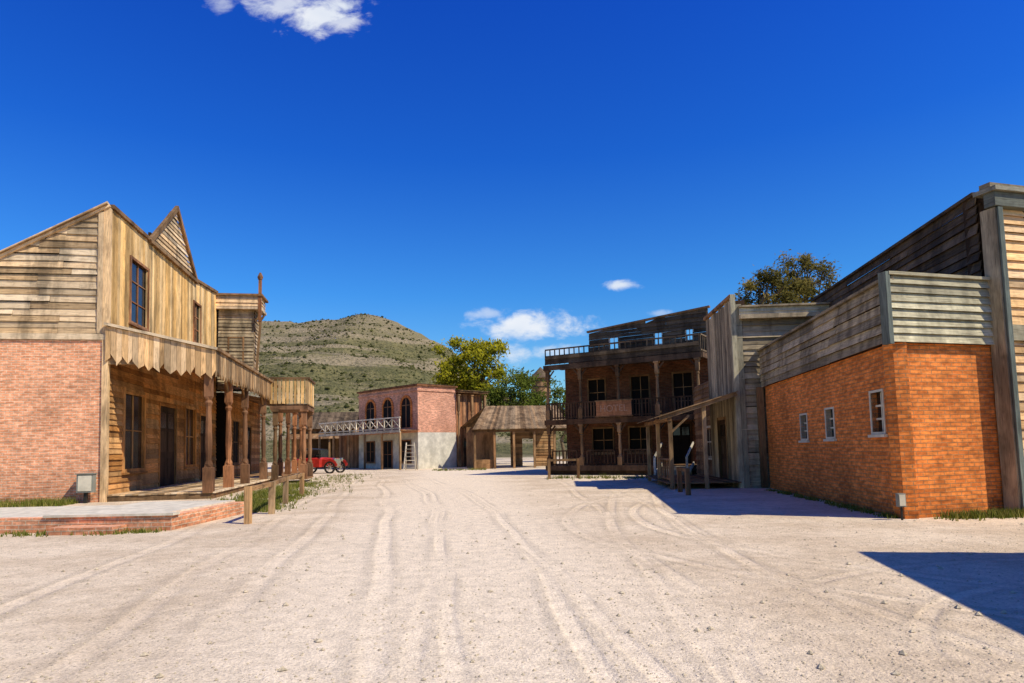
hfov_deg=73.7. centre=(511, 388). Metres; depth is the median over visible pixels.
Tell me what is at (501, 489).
ground
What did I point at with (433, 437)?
walls
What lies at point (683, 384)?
windows
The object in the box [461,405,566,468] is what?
open porch shed
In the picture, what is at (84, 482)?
door
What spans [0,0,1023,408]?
sky
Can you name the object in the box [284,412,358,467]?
old wooden barn
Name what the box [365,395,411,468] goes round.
windows
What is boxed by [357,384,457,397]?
cornice
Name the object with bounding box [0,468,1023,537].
grass
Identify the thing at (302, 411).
porch
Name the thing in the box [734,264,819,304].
eucalyptus tree
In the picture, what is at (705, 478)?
porch
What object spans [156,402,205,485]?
doors
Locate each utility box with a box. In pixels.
[76,473,97,502]
[895,493,906,519]
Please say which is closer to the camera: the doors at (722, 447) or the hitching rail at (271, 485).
the hitching rail at (271, 485)
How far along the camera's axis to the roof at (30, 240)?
23.11 m
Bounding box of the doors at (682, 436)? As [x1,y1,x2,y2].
[672,422,693,463]
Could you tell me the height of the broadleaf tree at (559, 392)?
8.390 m
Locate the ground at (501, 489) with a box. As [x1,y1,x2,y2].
[0,456,1023,682]
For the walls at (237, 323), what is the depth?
38.45 m
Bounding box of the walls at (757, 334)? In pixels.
[693,300,811,487]
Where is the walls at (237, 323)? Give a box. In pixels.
[214,310,260,477]
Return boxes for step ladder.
[403,442,417,469]
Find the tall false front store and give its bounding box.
[811,182,1023,509]
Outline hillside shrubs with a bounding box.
[259,313,566,447]
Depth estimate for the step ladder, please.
52.25 m
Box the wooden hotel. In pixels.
[543,305,709,474]
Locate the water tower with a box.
[531,367,551,396]
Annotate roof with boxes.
[0,201,110,257]
[366,383,487,391]
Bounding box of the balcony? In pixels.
[318,417,416,469]
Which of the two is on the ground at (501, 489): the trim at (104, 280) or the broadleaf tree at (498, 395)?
the broadleaf tree at (498, 395)
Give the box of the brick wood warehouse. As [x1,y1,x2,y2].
[756,271,1003,518]
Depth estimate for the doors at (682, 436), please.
36.10 m
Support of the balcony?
on the ground at (501, 489)
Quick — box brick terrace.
[0,500,243,535]
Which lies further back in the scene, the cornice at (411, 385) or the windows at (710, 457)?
the cornice at (411, 385)
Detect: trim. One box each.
[0,204,217,501]
[703,294,749,487]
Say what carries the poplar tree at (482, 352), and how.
on the ground at (501, 489)
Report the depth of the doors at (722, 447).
25.68 m
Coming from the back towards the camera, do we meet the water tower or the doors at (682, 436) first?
the water tower
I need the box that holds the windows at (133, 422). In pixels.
[121,255,201,474]
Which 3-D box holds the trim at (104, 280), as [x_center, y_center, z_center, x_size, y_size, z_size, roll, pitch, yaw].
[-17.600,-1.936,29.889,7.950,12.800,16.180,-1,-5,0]
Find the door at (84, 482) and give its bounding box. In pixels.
[77,476,91,490]
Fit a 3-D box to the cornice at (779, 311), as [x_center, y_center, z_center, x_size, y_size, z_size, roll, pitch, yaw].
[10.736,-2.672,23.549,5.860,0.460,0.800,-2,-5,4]
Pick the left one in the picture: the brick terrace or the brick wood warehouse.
the brick terrace
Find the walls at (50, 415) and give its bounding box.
[0,210,216,502]
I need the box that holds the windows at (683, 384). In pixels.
[587,329,693,454]
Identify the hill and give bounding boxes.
[216,314,566,461]
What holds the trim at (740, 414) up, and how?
attached to the walls at (757, 334)
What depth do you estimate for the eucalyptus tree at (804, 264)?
45.46 m
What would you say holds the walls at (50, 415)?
on the ground at (501, 489)
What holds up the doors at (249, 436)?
attached to the walls at (237, 323)
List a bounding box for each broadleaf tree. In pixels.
[479,367,561,405]
[546,386,566,458]
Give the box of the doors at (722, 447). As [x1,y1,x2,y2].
[717,416,728,478]
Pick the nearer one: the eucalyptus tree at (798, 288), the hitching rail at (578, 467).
the hitching rail at (578, 467)
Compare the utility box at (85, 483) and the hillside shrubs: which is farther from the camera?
the hillside shrubs
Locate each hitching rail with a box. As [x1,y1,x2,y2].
[244,473,304,523]
[547,458,579,478]
[676,467,690,494]
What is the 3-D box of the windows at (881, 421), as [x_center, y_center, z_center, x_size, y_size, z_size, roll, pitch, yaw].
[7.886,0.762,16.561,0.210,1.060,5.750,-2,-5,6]
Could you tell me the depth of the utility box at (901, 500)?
12.86 m
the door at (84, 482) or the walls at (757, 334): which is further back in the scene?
the walls at (757, 334)
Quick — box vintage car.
[297,448,347,473]
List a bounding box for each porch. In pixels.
[104,322,281,501]
[221,377,315,479]
[637,391,741,489]
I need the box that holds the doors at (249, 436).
[247,425,251,473]
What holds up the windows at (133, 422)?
attached to the walls at (50, 415)
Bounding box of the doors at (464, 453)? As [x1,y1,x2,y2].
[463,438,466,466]
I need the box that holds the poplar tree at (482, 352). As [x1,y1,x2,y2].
[429,335,514,398]
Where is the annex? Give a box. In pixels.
[339,391,487,467]
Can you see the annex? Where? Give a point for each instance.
(468, 405)
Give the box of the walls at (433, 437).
[359,386,456,468]
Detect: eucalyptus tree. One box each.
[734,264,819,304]
[770,249,841,303]
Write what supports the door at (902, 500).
in the utility box at (901, 500)
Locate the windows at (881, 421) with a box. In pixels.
[798,389,887,442]
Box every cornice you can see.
[215,273,268,370]
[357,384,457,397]
[738,302,830,319]
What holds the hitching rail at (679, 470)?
on the ground at (501, 489)
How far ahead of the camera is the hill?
251.04 m
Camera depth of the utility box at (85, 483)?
22.32 m
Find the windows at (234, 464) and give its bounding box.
[228,336,243,465]
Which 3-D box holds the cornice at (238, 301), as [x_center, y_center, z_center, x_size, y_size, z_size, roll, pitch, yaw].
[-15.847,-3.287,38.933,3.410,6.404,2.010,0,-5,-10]
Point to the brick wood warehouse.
(879, 393)
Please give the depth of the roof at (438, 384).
58.79 m
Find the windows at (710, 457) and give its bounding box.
[707,426,711,459]
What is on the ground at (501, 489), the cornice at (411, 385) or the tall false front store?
the tall false front store
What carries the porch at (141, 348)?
on the ground at (501, 489)
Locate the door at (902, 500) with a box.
[899,495,905,505]
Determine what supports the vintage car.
on the ground at (501, 489)
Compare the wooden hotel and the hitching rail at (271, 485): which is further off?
the wooden hotel

